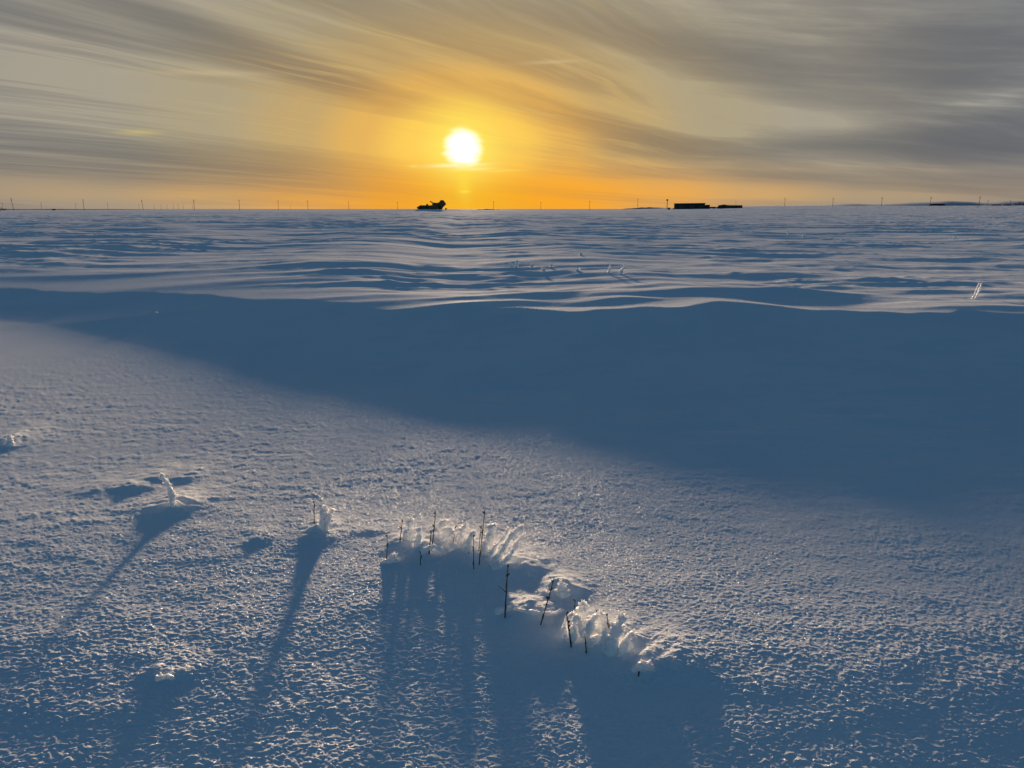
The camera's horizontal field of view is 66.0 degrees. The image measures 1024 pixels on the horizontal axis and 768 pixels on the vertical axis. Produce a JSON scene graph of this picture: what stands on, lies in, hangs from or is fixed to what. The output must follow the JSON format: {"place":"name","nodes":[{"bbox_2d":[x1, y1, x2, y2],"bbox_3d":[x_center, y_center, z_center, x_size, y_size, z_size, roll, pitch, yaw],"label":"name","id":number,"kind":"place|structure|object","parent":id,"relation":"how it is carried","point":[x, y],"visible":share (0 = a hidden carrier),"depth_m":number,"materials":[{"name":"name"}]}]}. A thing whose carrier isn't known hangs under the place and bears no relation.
{"place":"outdoors","nodes":[
{"label":"outdoors","id":0,"kind":"place"},
{"bbox_2d":[2,209,196,209],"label":"hill","id":1,"kind":"structure","parent":0,"point":[101,209],"depth_m":1115.01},
{"bbox_2d":[0,205,1023,767],"bbox_3d":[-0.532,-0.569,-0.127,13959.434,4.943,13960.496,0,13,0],"label":"snow ground","id":2,"kind":"structure","parent":0,"point":[754,475],"depth_m":4.66,"materials":[{"name":"white snow"}]},
{"bbox_2d":[5,434,15,446],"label":"frosted straw","id":3,"kind":"object","parent":2,"relation":"on","point":[9,441],"visible":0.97,"depth_m":5.39,"materials":[{"name":"white"}]},
{"bbox_2d":[155,672,175,681],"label":"frosted straw","id":4,"kind":"object","parent":2,"relation":"on","point":[161,677],"visible":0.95,"depth_m":2.74,"materials":[{"name":"white"}]},
{"bbox_2d":[159,472,175,507],"bbox_3d":[-1.850,0.577,4.233,0.088,0.215,0.049,0,13,0],"label":"frosted straw","id":5,"kind":"object","parent":2,"relation":"on","point":[170,492],"visible":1,"depth_m":4.22,"materials":[{"name":"white"}]},
{"bbox_2d":[318,504,327,530],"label":"frosted straw","id":6,"kind":"object","parent":2,"relation":"on","point":[323,512],"visible":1,"depth_m":3.93,"materials":[{"name":"white"}]},
{"bbox_2d":[324,507,336,530],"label":"frosted straw","id":7,"kind":"object","parent":2,"relation":"on","point":[328,517],"visible":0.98,"depth_m":3.94,"materials":[{"name":"white"}]},
{"bbox_2d":[380,552,397,563],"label":"frosted straw","id":8,"kind":"object","parent":2,"relation":"on","point":[392,558],"visible":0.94,"depth_m":3.63,"materials":[{"name":"white"}]},
{"bbox_2d":[400,517,413,541],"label":"frosted straw","id":9,"kind":"object","parent":2,"relation":"on","point":[408,533],"visible":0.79,"depth_m":3.82,"materials":[{"name":"white"}]},
{"bbox_2d":[413,526,422,547],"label":"frosted straw","id":10,"kind":"object","parent":2,"relation":"on","point":[417,540],"visible":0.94,"depth_m":3.73,"materials":[{"name":"white"}]},
{"bbox_2d":[417,200,446,208],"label":"farm machine","id":11,"kind":"object","parent":2,"relation":"on","point":[440,204],"visible":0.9,"depth_m":319.28,"materials":[{"name":"paint"}]},
{"bbox_2d":[419,543,446,554],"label":"frosted straw","id":12,"kind":"object","parent":2,"relation":"on","point":[424,550],"visible":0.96,"depth_m":3.69,"materials":[{"name":"white"}]},
{"bbox_2d":[431,511,435,550],"bbox_3d":[-0.370,0.705,3.698,0.031,0.237,0.008,6,14,24],"label":"dry weed","id":13,"kind":"object","parent":2,"relation":"on","point":[434,527],"visible":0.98,"depth_m":3.69,"materials":[{"name":"brown plant"}]},
{"bbox_2d":[434,519,457,540],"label":"frosted straw","id":14,"kind":"object","parent":2,"relation":"on","point":[441,524],"visible":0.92,"depth_m":3.83,"materials":[{"name":"white"}]},
{"bbox_2d":[441,527,460,547],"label":"frosted straw","id":15,"kind":"object","parent":2,"relation":"on","point":[446,540],"visible":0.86,"depth_m":3.77,"materials":[{"name":"white"}]},
{"bbox_2d":[447,542,459,550],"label":"frosted straw","id":16,"kind":"object","parent":2,"relation":"on","point":[454,545],"visible":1,"depth_m":3.71,"materials":[{"name":"white"}]},
{"bbox_2d":[456,522,469,545],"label":"frosted straw","id":17,"kind":"object","parent":2,"relation":"on","point":[464,528],"visible":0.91,"depth_m":3.75,"materials":[{"name":"white"}]},
{"bbox_2d":[464,529,477,552],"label":"frosted straw","id":18,"kind":"object","parent":2,"relation":"on","point":[468,547],"visible":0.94,"depth_m":3.66,"materials":[{"name":"white"}]},
{"bbox_2d":[472,534,474,568],"bbox_3d":[-0.172,0.768,3.545,0.010,0.197,0.013,10,16,38],"label":"dry weed","id":19,"kind":"object","parent":2,"relation":"on","point":[473,550],"visible":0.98,"depth_m":3.54,"materials":[{"name":"brown plant"}]},
{"bbox_2d":[479,510,484,564],"bbox_3d":[-0.138,0.708,3.558,0.036,0.291,0.013,-8,15,-32],"label":"dry weed","id":20,"kind":"object","parent":2,"relation":"on","point":[481,537],"visible":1,"depth_m":3.55,"materials":[{"name":"brown plant"}]},
{"bbox_2d":[480,532,490,556],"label":"frosted straw","id":21,"kind":"object","parent":2,"relation":"on","point":[484,547],"visible":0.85,"depth_m":3.64,"materials":[{"name":"white"}]},
{"bbox_2d":[485,522,496,553],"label":"frosted straw","id":22,"kind":"object","parent":2,"relation":"on","point":[492,528],"visible":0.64,"depth_m":3.65,"materials":[{"name":"white"}]},
{"bbox_2d":[485,526,510,561],"bbox_3d":[-0.067,0.735,3.593,0.123,0.186,0.037,0,13,0],"label":"frosted straw","id":23,"kind":"object","parent":2,"relation":"on","point":[493,551],"visible":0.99,"depth_m":3.58,"materials":[{"name":"white"}]},
{"bbox_2d":[492,549,513,569],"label":"frosted straw","id":24,"kind":"object","parent":2,"relation":"on","point":[500,564],"visible":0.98,"depth_m":3.54,"materials":[{"name":"white"}]},
{"bbox_2d":[498,564,509,617],"bbox_3d":[-0.032,0.828,3.108,0.046,0.265,0.014,4,13,18],"label":"dry weed","id":25,"kind":"object","parent":2,"relation":"on","point":[507,575],"visible":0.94,"depth_m":3.10,"materials":[{"name":"brown plant"}]},
{"bbox_2d":[494,605,515,614],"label":"frosted straw","id":26,"kind":"object","parent":2,"relation":"on","point":[499,611],"visible":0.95,"depth_m":3.16,"materials":[{"name":"white"}]},
{"bbox_2d":[490,524,524,565],"bbox_3d":[-0.022,0.733,3.555,0.162,0.218,0.046,0,13,0],"label":"frosted straw","id":27,"kind":"object","parent":2,"relation":"on","point":[498,557],"visible":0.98,"depth_m":3.55,"materials":[{"name":"white"}]},
{"bbox_2d":[501,532,525,560],"bbox_3d":[-0.004,0.750,3.555,0.132,0.178,0.037,0,13,0],"label":"frosted straw","id":28,"kind":"object","parent":2,"relation":"on","point":[515,544],"visible":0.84,"depth_m":3.54,"materials":[{"name":"white"}]},
{"bbox_2d":[515,608,563,615],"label":"frosted straw","id":29,"kind":"object","parent":2,"relation":"on","point":[536,612],"visible":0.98,"depth_m":3.13,"materials":[{"name":"white"}]},
{"bbox_2d":[540,579,553,624],"bbox_3d":[0.133,0.861,3.063,0.061,0.229,0.010,2,13,8],"label":"dry weed","id":30,"kind":"object","parent":2,"relation":"on","point":[548,597],"visible":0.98,"depth_m":3.06,"materials":[{"name":"brown plant"}]},
{"bbox_2d":[555,579,570,597],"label":"frosted straw","id":31,"kind":"object","parent":2,"relation":"on","point":[562,590],"visible":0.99,"depth_m":3.26,"materials":[{"name":"white"}]},
{"bbox_2d":[561,610,576,640],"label":"frosted straw","id":32,"kind":"object","parent":2,"relation":"on","point":[564,626],"visible":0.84,"depth_m":2.94,"materials":[{"name":"white"}]},
{"bbox_2d":[566,611,571,647],"bbox_3d":[0.213,0.922,2.914,0.031,0.170,0.013,9,15,35],"label":"dry weed","id":33,"kind":"object","parent":2,"relation":"on","point":[568,621],"visible":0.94,"depth_m":2.91,"materials":[{"name":"brown plant"}]},
{"bbox_2d":[568,614,585,645],"bbox_3d":[0.242,0.921,2.930,0.071,0.143,0.043,0,13,0],"label":"frosted straw","id":34,"kind":"object","parent":2,"relation":"on","point":[576,625],"visible":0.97,"depth_m":2.92,"materials":[{"name":"white"}]},
{"bbox_2d":[575,600,589,625],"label":"frosted straw","id":35,"kind":"object","parent":2,"relation":"on","point":[581,609],"visible":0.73,"depth_m":2.99,"materials":[{"name":"white"}]},
{"bbox_2d":[583,612,599,646],"bbox_3d":[0.292,0.908,2.900,0.064,0.152,0.038,0,13,0],"label":"frosted straw","id":36,"kind":"object","parent":2,"relation":"on","point":[589,629],"visible":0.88,"depth_m":2.88,"materials":[{"name":"white"}]},
{"bbox_2d":[587,634,599,648],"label":"frosted straw","id":37,"kind":"object","parent":2,"relation":"on","point":[593,640],"visible":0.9,"depth_m":2.89,"materials":[{"name":"white"}]},
{"bbox_2d":[595,610,605,630],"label":"frosted straw","id":38,"kind":"object","parent":2,"relation":"on","point":[599,622],"visible":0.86,"depth_m":2.95,"materials":[{"name":"white"}]},
{"bbox_2d":[598,627,609,651],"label":"frosted straw","id":39,"kind":"object","parent":2,"relation":"on","point":[605,634],"visible":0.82,"depth_m":2.85,"materials":[{"name":"white"}]},
{"bbox_2d":[603,610,628,656],"bbox_3d":[0.373,0.906,2.842,0.093,0.186,0.060,0,13,0],"label":"frosted straw","id":40,"kind":"object","parent":2,"relation":"on","point":[616,629],"visible":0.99,"depth_m":2.83,"materials":[{"name":"white"}]},
{"bbox_2d":[616,629,637,656],"bbox_3d":[0.411,0.934,2.830,0.079,0.115,0.036,0,13,0],"label":"frosted straw","id":41,"kind":"object","parent":2,"relation":"on","point":[622,649],"visible":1,"depth_m":2.82,"materials":[{"name":"white"}]},
{"bbox_2d":[631,659,655,672],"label":"frosted straw","id":42,"kind":"object","parent":2,"relation":"on","point":[642,665],"visible":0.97,"depth_m":2.75,"materials":[{"name":"white"}]},
{"bbox_2d":[674,203,709,208],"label":"shed","id":43,"kind":"structure","parent":2,"relation":"on","point":[690,206],"depth_m":495.12,"materials":[{"name":"metal"}]},
{"bbox_2d":[718,204,742,207],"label":"house","id":44,"kind":"structure","parent":2,"relation":"on","point":[729,206],"depth_m":490.07,"materials":[{"name":"brown wood"}]},
{"bbox_2d":[929,204,944,205],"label":"field hut","id":45,"kind":"object","parent":2,"relation":"on","point":[936,204],"visible":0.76,"depth_m":776.75,"materials":[{"name":"brown wood"}]},
{"bbox_2d":[972,283,979,298],"bbox_3d":[6.510,-1.300,11.070,0.090,0.246,0.042,0,13,0],"label":"frosted stubble","id":46,"kind":"object","parent":2,"relation":"on","point":[973,296],"visible":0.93,"depth_m":11.06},
{"bbox_2d":[974,283,981,298],"bbox_3d":[6.556,-1.296,11.085,0.091,0.242,0.042,0,13,0],"label":"frosted stubble","id":47,"kind":"object","parent":2,"relation":"on","point":[979,289],"visible":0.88,"depth_m":11.08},
{"bbox_2d":[0,0,1023,208],"label":"sky","id":48,"kind":"structure","parent":0,"point":[121,104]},
{"bbox_2d":[625,207,657,208],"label":"hill","id":49,"kind":"structure","parent":0,"point":[643,208],"depth_m":855.96,"materials":[{"name":"white snow"}]},
{"bbox_2d":[797,201,1023,205],"bbox_3d":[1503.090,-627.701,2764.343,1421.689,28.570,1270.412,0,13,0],"label":"hill","id":50,"kind":"structure","parent":0,"point":[962,203],"depth_m":2561.87,"materials":[{"name":"white snow"}]}
]}

